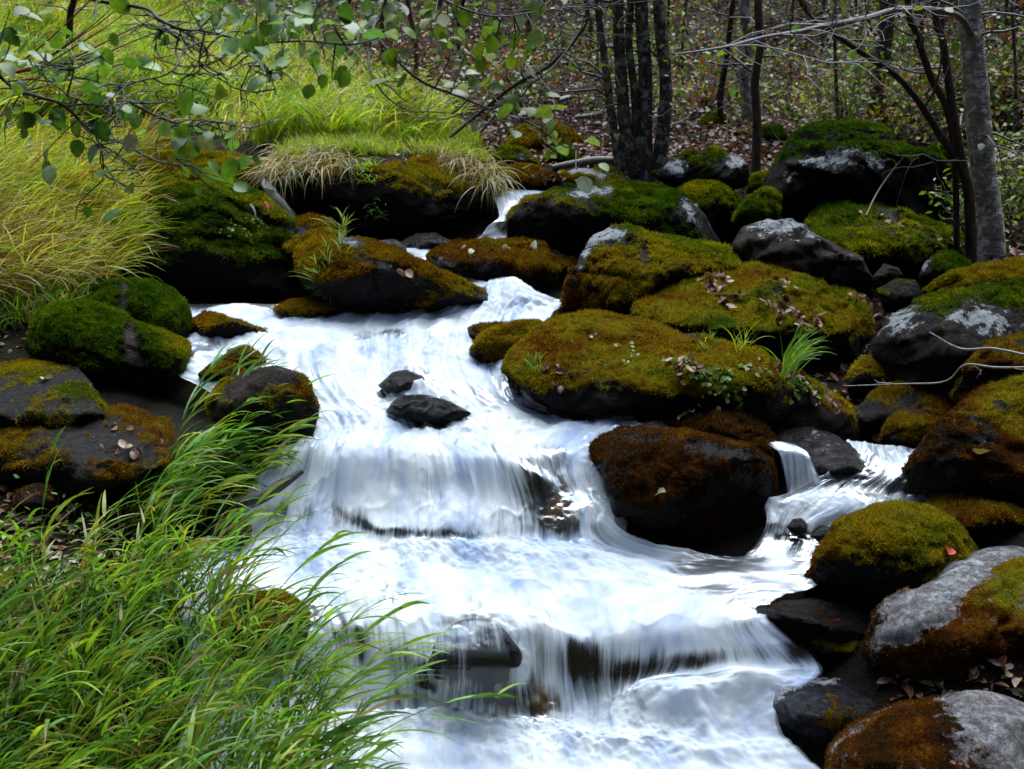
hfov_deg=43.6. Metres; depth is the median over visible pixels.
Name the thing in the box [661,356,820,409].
creeping plant
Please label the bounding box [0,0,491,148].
meadow grass
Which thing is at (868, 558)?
boulder
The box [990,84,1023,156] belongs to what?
shrub
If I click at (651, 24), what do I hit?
shrub
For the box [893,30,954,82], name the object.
shrub
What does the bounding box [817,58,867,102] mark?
shrub
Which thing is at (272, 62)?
shrub
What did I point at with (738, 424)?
boulder
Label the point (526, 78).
dead branch
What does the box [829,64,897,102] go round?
shrub
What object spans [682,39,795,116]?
shrub
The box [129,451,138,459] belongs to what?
fallen leaf
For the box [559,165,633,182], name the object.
boulder
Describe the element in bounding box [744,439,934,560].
stream water
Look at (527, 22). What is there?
sapling
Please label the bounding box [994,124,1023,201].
shrub
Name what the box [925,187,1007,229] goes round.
shrub
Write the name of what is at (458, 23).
sapling
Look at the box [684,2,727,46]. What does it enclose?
shrub
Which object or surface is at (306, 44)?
shrub
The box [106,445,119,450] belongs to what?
fallen leaf
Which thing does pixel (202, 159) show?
boulder
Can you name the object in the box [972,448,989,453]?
fallen leaf
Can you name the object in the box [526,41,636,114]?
shrub
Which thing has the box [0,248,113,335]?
bank grass
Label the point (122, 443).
fallen leaf
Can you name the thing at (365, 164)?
creeping leafy plant
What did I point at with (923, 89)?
shrub
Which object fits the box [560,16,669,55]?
shrub
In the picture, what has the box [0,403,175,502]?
boulder
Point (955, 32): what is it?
shrub
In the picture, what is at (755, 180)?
boulder
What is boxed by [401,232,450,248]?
boulder
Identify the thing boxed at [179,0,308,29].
shrub
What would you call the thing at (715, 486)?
boulder
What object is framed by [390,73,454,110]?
shrub
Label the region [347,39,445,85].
shrub
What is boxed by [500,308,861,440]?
boulder
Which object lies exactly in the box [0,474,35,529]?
shrub
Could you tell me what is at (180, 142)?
alder branch
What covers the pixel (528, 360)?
grass tuft
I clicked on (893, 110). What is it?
shrub
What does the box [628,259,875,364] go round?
boulder
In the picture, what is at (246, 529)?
boulder
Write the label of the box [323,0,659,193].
alder branch
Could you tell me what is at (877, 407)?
boulder
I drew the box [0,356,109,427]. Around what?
boulder
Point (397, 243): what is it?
boulder
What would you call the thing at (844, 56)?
shrub
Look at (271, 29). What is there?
alder branch
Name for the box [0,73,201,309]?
straw grass
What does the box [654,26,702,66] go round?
shrub
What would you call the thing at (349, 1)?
sapling
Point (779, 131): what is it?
boulder
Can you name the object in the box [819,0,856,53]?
sapling
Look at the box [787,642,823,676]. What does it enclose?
boulder
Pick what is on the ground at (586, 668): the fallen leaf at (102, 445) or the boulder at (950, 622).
the boulder at (950, 622)
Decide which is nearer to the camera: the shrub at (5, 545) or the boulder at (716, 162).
the shrub at (5, 545)
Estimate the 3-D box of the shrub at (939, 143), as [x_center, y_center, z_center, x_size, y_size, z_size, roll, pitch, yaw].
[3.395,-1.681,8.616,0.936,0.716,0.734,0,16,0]
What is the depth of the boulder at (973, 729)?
4.07 m
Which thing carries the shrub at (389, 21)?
on the ground at (586, 668)
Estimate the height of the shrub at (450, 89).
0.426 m
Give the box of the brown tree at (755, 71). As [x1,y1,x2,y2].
[689,0,801,173]
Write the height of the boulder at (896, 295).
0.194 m
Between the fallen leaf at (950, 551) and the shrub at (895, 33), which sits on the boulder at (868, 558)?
the fallen leaf at (950, 551)
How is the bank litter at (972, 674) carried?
on the ground at (586, 668)
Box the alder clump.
[512,0,734,182]
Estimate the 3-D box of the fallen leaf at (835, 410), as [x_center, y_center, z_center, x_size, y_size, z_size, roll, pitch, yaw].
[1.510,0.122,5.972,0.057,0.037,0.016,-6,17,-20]
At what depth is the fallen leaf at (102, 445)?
5.32 m
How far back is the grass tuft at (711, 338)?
6.04 m
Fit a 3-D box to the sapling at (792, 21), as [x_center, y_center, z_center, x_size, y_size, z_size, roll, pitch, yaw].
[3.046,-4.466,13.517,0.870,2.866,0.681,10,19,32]
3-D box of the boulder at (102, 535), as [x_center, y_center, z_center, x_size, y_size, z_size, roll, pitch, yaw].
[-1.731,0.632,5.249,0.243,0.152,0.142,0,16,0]
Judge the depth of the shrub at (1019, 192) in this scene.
7.98 m
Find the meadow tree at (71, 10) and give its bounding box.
[21,0,106,56]
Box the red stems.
[15,0,220,81]
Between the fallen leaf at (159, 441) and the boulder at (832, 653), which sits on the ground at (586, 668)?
the boulder at (832, 653)
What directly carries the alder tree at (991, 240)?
on the ground at (586, 668)
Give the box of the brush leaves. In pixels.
[333,0,1023,136]
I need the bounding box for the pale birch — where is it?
[739,0,752,122]
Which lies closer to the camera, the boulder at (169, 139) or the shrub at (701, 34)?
the boulder at (169, 139)
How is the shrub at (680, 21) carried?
on the ground at (586, 668)
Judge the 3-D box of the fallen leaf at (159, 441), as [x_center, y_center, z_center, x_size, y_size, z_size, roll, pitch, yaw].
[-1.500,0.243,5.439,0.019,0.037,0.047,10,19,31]
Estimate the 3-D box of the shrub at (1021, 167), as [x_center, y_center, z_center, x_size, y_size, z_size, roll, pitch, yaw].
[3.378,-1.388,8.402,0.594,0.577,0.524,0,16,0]
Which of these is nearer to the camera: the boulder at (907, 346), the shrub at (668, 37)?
the boulder at (907, 346)
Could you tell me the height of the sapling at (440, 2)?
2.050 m
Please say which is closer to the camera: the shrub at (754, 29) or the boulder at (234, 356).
the boulder at (234, 356)
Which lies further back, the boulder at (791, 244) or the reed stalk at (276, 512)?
the boulder at (791, 244)
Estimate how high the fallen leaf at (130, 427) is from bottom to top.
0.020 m
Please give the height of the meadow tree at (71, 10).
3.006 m
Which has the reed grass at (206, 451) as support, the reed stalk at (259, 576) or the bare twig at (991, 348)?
the reed stalk at (259, 576)
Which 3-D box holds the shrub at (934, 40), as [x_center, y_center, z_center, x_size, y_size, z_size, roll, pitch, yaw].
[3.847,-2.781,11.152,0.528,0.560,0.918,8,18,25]
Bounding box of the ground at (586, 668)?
[0,0,1023,768]
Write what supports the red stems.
on the ground at (586, 668)
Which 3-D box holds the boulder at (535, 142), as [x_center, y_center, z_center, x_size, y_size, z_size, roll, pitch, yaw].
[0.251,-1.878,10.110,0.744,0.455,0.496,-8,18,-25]
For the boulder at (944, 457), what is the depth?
5.28 m
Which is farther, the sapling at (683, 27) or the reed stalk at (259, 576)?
the sapling at (683, 27)
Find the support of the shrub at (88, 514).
on the ground at (586, 668)
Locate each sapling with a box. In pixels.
[325,0,374,43]
[343,0,393,67]
[400,0,420,78]
[400,0,442,24]
[434,0,489,78]
[472,0,481,28]
[498,0,582,78]
[544,0,635,72]
[648,0,708,35]
[666,0,724,83]
[763,0,841,87]
[813,0,872,62]
[816,0,887,119]
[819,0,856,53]
[889,0,936,85]
[938,0,986,86]
[985,0,1021,52]
[995,0,1023,148]
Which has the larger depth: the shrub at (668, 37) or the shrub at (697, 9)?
the shrub at (697, 9)
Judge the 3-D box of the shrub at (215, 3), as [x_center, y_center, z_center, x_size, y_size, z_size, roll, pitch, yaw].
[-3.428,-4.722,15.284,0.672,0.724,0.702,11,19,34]
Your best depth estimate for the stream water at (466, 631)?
4.62 m
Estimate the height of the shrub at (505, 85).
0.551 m
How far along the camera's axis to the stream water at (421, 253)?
8.07 m
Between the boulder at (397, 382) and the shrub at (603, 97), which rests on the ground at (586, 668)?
the shrub at (603, 97)
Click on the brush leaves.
(1000, 77)
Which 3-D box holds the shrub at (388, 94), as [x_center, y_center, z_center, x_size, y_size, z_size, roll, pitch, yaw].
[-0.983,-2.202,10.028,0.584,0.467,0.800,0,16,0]
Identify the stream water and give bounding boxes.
[175,277,818,768]
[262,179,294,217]
[407,248,486,286]
[434,619,500,714]
[479,189,542,238]
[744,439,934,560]
[771,442,823,496]
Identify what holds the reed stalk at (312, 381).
on the ground at (586, 668)
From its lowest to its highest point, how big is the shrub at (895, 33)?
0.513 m
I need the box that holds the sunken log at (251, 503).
[233,469,303,511]
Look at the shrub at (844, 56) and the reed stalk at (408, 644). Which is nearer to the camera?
the reed stalk at (408, 644)
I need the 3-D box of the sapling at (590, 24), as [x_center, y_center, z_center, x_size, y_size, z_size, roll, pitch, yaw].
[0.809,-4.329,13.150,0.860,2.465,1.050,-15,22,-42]
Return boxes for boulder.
[0,323,19,336]
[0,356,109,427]
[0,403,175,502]
[0,527,12,540]
[9,482,55,517]
[24,298,191,396]
[78,276,192,337]
[79,521,116,541]
[116,145,264,192]
[121,118,172,146]
[130,169,308,304]
[190,309,266,338]
[198,359,245,381]
[205,364,320,467]
[209,512,253,543]
[218,344,267,369]
[221,587,313,670]
[263,145,502,240]
[271,296,344,317]
[282,211,338,261]
[292,231,487,313]
[342,585,409,630]
[378,370,424,393]
[381,239,406,250]
[386,394,476,426]
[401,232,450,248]
[422,618,523,719]
[425,235,578,290]
[467,319,505,340]
[468,317,543,366]
[489,142,539,166]
[500,161,578,190]
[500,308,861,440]
[501,118,584,149]
[504,177,720,256]
[528,676,561,720]
[541,141,581,162]
[544,493,574,539]
[555,221,742,315]
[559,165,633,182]
[588,423,778,545]
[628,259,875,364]
[651,144,749,190]
[663,405,783,472]
[675,178,744,237]
[699,111,731,124]
[731,185,782,229]
[731,218,875,301]
[745,169,768,193]
[756,597,871,644]
[762,118,962,223]
[762,122,787,141]
[773,677,878,747]
[774,426,874,492]
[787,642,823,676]
[803,198,977,280]
[803,497,978,611]
[810,637,865,664]
[823,690,1023,768]
[844,353,887,399]
[851,376,929,437]
[859,545,1023,684]
[872,277,1023,403]
[873,264,904,285]
[876,278,922,312]
[877,393,956,448]
[900,371,1023,505]
[918,248,971,287]
[922,492,1023,538]
[923,255,1023,292]
[927,141,968,159]
[948,331,1023,404]
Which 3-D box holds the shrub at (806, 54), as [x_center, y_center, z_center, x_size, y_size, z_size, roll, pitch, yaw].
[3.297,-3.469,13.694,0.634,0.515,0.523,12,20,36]
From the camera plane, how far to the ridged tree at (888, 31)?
11.17 m
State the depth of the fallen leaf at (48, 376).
5.82 m
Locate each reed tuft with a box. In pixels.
[292,235,353,304]
[309,206,354,257]
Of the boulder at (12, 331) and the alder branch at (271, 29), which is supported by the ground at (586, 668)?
the boulder at (12, 331)
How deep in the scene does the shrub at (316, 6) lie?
15.29 m
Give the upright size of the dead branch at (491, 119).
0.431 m
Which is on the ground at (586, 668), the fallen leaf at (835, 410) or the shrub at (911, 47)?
the shrub at (911, 47)
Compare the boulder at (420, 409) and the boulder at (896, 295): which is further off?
the boulder at (896, 295)
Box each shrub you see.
[0,24,41,50]
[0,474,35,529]
[0,526,30,555]
[6,492,74,551]
[12,489,77,525]
[28,68,68,113]
[49,30,96,53]
[67,503,115,541]
[113,67,155,91]
[134,76,182,128]
[178,0,231,29]
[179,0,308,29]
[190,0,239,14]
[219,71,265,116]
[222,0,262,26]
[232,55,293,85]
[264,3,322,38]
[273,0,336,20]
[277,0,338,40]
[286,36,323,53]
[288,0,337,29]
[313,66,365,98]
[314,0,396,45]
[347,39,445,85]
[349,72,421,115]
[353,19,419,66]
[353,37,411,76]
[357,3,412,30]
[376,0,449,47]
[390,10,454,82]
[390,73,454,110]
[394,24,449,80]
[426,67,475,111]
[454,49,537,104]
[466,76,518,114]
[477,54,541,93]
[485,23,568,88]
[490,57,528,87]
[499,61,567,106]
[505,20,552,53]
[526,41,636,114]
[540,14,604,44]
[559,23,637,93]
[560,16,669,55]
[563,56,658,113]
[565,0,609,24]
[567,19,637,75]
[611,58,731,119]
[624,6,681,38]
[634,25,694,55]
[637,14,701,70]
[649,3,694,28]
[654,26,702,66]
[656,44,739,104]
[666,0,693,20]
[671,39,717,69]
[673,71,729,107]
[680,0,707,12]
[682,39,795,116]
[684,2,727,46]
[685,26,768,95]
[703,7,764,65]
[721,9,782,43]
[737,0,817,27]
[761,71,810,118]
[762,45,852,101]
[786,64,889,119]
[789,0,832,16]
[791,68,857,123]
[796,40,845,81]
[807,55,865,117]
[809,13,871,82]
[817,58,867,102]
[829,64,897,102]
[838,21,906,99]
[862,11,912,49]
[865,43,921,95]
[869,19,911,45]
[869,70,961,139]
[885,72,960,114]
[890,81,965,144]
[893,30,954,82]
[899,29,956,67]
[900,2,957,70]
[916,1,997,48]
[918,158,1023,249]
[919,34,989,94]
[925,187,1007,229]
[936,143,1023,210]
[937,108,1023,170]
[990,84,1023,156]
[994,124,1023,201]
[995,131,1023,196]
[998,152,1023,231]
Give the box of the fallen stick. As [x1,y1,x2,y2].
[865,155,905,216]
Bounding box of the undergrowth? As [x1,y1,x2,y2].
[5,0,1023,153]
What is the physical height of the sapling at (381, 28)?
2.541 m
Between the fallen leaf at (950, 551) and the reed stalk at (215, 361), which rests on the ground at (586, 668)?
the reed stalk at (215, 361)
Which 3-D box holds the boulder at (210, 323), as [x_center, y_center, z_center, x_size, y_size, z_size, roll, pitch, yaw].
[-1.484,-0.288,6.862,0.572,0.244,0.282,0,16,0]
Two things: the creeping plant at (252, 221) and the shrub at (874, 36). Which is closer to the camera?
the creeping plant at (252, 221)
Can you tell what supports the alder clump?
on the ground at (586, 668)
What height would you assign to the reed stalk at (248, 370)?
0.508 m
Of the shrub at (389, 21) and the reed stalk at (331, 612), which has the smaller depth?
the reed stalk at (331, 612)
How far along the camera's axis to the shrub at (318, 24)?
13.66 m
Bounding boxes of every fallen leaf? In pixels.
[40,374,52,378]
[100,442,106,449]
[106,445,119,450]
[118,439,126,447]
[125,425,133,429]
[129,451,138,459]
[134,447,142,459]
[156,437,163,445]
[397,269,405,274]
[405,269,412,277]
[530,240,536,248]
[542,176,546,185]
[556,367,568,373]
[558,385,564,393]
[655,488,665,494]
[677,412,689,419]
[696,362,703,367]
[715,294,727,301]
[716,285,721,291]
[778,301,784,307]
[824,389,829,398]
[832,406,839,413]
[868,302,872,311]
[946,545,955,554]
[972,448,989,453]
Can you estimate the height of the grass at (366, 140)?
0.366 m
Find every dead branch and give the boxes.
[433,0,647,137]
[460,73,519,132]
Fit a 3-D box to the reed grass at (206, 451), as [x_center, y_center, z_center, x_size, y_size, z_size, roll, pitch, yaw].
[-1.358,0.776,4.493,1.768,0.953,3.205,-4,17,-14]
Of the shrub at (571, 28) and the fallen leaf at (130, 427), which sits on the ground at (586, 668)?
the shrub at (571, 28)
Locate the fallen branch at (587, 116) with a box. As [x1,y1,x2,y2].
[575,102,614,120]
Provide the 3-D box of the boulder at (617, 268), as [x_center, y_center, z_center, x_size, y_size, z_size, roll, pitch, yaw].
[0.805,-0.524,7.302,1.131,0.747,0.961,0,16,0]
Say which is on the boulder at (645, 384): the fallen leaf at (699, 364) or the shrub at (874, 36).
the fallen leaf at (699, 364)
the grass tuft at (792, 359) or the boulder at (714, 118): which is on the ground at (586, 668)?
the boulder at (714, 118)
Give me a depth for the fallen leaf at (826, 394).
6.03 m
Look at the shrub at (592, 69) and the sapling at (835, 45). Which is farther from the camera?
the shrub at (592, 69)
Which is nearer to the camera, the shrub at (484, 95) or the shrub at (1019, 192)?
the shrub at (1019, 192)
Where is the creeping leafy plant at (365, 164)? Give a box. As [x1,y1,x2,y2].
[351,156,386,183]
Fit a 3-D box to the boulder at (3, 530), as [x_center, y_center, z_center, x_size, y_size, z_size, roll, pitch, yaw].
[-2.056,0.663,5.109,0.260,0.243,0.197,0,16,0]
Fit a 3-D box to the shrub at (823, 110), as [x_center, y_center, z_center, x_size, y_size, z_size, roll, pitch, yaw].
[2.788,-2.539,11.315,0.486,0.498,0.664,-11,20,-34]
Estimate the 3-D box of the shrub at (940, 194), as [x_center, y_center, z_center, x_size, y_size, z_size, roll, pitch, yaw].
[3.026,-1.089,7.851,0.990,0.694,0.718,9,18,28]
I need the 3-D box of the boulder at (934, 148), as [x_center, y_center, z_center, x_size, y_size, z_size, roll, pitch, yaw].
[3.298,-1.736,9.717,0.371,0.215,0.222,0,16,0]
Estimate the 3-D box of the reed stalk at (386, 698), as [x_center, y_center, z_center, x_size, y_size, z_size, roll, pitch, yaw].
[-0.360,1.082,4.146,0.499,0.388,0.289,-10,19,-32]
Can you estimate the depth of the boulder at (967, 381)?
5.71 m
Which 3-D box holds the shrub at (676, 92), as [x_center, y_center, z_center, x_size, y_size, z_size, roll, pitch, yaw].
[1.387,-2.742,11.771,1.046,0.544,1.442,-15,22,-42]
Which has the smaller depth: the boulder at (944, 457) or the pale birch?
the boulder at (944, 457)
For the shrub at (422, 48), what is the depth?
11.92 m
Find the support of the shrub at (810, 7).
on the ground at (586, 668)
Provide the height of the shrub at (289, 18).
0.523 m
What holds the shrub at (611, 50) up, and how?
on the ground at (586, 668)
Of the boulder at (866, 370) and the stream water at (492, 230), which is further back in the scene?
the stream water at (492, 230)
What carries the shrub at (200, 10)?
on the ground at (586, 668)
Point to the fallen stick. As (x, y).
(872, 201)
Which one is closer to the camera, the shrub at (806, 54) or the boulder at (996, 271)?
the boulder at (996, 271)
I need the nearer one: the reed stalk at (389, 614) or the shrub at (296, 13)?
the reed stalk at (389, 614)
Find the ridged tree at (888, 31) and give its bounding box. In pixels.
[822,0,895,114]
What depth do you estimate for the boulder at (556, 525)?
5.48 m
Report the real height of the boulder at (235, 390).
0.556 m
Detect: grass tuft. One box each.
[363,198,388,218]
[523,352,545,372]
[699,329,720,349]
[719,320,771,355]
[762,321,833,378]
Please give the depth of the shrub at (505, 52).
12.09 m
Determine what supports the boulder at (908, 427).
on the ground at (586, 668)
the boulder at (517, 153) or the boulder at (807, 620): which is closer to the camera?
the boulder at (807, 620)
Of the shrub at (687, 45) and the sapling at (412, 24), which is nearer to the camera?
the sapling at (412, 24)
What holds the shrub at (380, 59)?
on the ground at (586, 668)
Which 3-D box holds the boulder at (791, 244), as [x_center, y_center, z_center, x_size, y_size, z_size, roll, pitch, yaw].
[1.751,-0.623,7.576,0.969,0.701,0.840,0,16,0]
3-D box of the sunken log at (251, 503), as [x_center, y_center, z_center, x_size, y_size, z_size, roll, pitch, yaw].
[-1.040,0.457,5.484,0.313,0.151,0.077,-7,17,-22]
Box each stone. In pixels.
[786,518,807,535]
[812,527,829,543]
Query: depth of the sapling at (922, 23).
11.26 m
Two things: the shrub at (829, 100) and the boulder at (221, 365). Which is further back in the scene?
the shrub at (829, 100)
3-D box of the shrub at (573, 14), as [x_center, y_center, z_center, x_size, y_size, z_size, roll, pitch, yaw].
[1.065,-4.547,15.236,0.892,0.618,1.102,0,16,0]
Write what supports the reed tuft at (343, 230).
on the boulder at (365, 277)
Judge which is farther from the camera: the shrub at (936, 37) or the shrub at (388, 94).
the shrub at (936, 37)
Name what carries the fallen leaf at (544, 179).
on the boulder at (528, 182)
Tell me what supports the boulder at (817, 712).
on the ground at (586, 668)
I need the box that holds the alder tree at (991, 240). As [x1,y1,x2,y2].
[657,0,1023,262]
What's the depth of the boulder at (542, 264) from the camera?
7.69 m
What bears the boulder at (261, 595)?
on the ground at (586, 668)
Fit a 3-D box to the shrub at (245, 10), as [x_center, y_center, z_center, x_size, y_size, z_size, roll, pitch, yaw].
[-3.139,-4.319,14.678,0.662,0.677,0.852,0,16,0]
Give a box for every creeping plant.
[218,217,263,236]
[570,332,639,366]
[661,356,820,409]
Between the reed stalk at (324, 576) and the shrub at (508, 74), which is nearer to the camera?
the reed stalk at (324, 576)
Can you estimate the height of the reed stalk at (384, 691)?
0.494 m
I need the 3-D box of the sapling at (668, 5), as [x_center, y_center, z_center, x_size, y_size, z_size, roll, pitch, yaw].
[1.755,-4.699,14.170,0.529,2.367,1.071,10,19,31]
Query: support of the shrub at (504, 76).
on the ground at (586, 668)
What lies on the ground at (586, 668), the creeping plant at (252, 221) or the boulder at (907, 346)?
the boulder at (907, 346)
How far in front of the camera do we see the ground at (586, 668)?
5.62 m
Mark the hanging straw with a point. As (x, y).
(274, 169)
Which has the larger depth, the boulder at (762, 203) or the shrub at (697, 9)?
the shrub at (697, 9)
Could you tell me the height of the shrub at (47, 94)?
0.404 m
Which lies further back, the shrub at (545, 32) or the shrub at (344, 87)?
the shrub at (545, 32)
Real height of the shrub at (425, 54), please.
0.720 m
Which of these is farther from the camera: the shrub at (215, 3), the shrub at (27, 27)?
the shrub at (215, 3)
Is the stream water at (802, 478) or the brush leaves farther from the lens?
the brush leaves
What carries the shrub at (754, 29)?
on the ground at (586, 668)
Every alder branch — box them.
[0,6,274,223]
[38,0,397,124]
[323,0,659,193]
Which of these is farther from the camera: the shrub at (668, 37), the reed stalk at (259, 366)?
the shrub at (668, 37)
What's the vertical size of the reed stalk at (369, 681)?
0.398 m
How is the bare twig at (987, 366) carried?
on the boulder at (944, 457)
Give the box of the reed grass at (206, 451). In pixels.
[0,363,416,768]
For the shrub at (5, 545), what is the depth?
4.94 m
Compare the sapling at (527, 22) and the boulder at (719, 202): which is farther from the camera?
the sapling at (527, 22)
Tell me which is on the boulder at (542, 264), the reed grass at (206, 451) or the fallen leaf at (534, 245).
the fallen leaf at (534, 245)
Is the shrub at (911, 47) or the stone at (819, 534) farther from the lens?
the shrub at (911, 47)
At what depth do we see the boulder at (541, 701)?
4.74 m
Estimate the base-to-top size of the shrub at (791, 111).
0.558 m
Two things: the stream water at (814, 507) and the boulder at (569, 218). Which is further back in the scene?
the boulder at (569, 218)
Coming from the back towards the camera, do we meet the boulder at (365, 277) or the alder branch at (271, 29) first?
the boulder at (365, 277)
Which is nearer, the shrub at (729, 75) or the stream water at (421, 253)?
the stream water at (421, 253)
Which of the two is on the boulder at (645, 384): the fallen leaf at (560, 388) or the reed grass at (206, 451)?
the fallen leaf at (560, 388)
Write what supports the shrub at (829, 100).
on the ground at (586, 668)
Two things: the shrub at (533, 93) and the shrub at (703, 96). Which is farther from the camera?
the shrub at (703, 96)
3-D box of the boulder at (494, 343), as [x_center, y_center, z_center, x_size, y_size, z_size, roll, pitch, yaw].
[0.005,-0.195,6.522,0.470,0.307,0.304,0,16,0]
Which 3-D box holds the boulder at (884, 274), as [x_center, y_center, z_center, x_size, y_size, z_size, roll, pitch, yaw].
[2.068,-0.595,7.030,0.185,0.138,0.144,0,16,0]
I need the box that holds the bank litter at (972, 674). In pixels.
[0,318,1023,700]
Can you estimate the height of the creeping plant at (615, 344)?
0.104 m
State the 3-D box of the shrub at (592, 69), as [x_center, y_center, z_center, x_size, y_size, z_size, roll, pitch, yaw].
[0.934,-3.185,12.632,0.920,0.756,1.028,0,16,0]
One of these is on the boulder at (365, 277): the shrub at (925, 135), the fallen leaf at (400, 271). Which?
the fallen leaf at (400, 271)
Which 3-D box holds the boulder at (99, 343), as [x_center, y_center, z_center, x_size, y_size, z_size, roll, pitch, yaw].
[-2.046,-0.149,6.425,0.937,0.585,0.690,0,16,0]
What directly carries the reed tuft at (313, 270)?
on the boulder at (365, 277)
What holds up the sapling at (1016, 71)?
on the ground at (586, 668)
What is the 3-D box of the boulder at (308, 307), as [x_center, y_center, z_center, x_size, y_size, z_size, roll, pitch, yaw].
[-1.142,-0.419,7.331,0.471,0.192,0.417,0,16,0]
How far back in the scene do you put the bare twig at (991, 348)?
5.59 m
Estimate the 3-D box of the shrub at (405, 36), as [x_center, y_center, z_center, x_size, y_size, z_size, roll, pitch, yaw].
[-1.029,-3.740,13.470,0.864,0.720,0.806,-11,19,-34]
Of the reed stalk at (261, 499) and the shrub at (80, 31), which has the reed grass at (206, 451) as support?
the reed stalk at (261, 499)
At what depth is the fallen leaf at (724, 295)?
6.69 m
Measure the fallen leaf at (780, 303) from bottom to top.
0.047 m
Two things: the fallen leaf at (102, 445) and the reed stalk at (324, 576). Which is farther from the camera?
the fallen leaf at (102, 445)
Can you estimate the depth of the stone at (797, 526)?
5.38 m
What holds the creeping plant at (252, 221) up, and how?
on the boulder at (206, 262)
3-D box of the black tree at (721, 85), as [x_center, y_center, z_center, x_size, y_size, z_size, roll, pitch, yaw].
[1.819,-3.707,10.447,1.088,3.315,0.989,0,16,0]
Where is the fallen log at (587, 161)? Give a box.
[552,156,613,169]
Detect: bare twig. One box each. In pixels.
[846,363,1023,385]
[929,331,1023,355]
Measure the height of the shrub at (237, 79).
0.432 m
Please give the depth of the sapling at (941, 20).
11.29 m
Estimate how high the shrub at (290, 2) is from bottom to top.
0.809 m
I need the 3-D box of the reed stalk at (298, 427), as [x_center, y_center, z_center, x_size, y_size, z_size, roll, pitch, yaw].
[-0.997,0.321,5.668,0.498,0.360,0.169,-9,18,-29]
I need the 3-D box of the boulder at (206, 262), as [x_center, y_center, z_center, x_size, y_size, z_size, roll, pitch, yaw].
[-1.878,-0.824,8.092,1.305,1.072,1.246,0,16,0]
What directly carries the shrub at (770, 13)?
on the ground at (586, 668)
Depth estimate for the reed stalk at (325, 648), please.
4.30 m
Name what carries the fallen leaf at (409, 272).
on the boulder at (365, 277)
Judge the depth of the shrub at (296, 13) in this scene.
14.17 m
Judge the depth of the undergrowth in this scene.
11.29 m
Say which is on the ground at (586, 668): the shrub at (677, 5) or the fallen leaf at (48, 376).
the shrub at (677, 5)
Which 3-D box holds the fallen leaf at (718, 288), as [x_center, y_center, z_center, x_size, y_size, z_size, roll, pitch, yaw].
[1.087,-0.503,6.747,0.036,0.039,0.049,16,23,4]
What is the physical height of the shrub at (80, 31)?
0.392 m
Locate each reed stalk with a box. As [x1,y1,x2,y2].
[39,426,67,554]
[174,341,247,447]
[200,477,295,587]
[201,339,273,438]
[211,331,270,421]
[214,347,279,424]
[222,511,316,637]
[232,374,334,458]
[233,474,321,587]
[238,410,330,495]
[242,530,364,656]
[261,551,370,683]
[261,598,364,731]
[279,592,422,719]
[300,637,449,743]
[309,632,455,729]
[310,599,429,708]
[314,660,445,767]
[324,641,464,768]
[340,683,525,768]
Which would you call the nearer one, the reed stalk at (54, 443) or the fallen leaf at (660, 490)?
the reed stalk at (54, 443)
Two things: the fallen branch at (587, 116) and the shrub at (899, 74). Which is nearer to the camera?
the fallen branch at (587, 116)
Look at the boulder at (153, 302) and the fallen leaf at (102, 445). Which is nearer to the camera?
the fallen leaf at (102, 445)
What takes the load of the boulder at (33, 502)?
on the ground at (586, 668)
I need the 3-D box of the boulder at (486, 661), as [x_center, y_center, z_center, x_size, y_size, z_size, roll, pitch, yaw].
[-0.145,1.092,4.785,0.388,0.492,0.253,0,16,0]
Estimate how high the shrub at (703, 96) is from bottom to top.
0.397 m
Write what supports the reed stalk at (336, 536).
on the reed grass at (206, 451)
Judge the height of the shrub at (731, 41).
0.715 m
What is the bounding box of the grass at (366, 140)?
[266,105,499,166]
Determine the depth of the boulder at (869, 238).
7.71 m
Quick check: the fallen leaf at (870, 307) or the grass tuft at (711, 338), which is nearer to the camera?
the grass tuft at (711, 338)
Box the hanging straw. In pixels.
[236,140,530,209]
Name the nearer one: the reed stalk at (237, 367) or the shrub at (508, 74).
the reed stalk at (237, 367)
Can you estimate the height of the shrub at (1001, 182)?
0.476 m
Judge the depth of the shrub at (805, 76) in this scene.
12.75 m
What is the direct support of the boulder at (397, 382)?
in the stream water at (621, 591)
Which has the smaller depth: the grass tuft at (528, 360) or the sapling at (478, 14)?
the grass tuft at (528, 360)
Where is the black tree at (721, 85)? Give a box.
[666,0,782,119]
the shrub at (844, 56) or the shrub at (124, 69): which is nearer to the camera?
the shrub at (124, 69)
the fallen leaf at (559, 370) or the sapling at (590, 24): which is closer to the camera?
the fallen leaf at (559, 370)
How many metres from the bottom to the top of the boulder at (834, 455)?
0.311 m
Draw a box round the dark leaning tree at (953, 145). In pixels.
[786,0,978,264]
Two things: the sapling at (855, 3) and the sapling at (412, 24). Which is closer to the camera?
the sapling at (412, 24)
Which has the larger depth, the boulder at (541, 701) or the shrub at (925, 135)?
the shrub at (925, 135)
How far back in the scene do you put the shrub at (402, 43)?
12.76 m
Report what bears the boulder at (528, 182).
on the ground at (586, 668)
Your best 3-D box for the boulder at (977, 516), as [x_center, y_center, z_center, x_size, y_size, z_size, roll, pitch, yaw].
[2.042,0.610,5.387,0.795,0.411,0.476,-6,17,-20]
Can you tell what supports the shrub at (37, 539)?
on the ground at (586, 668)
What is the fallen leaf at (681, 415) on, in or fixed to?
on the boulder at (738, 424)
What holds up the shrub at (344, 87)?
on the ground at (586, 668)

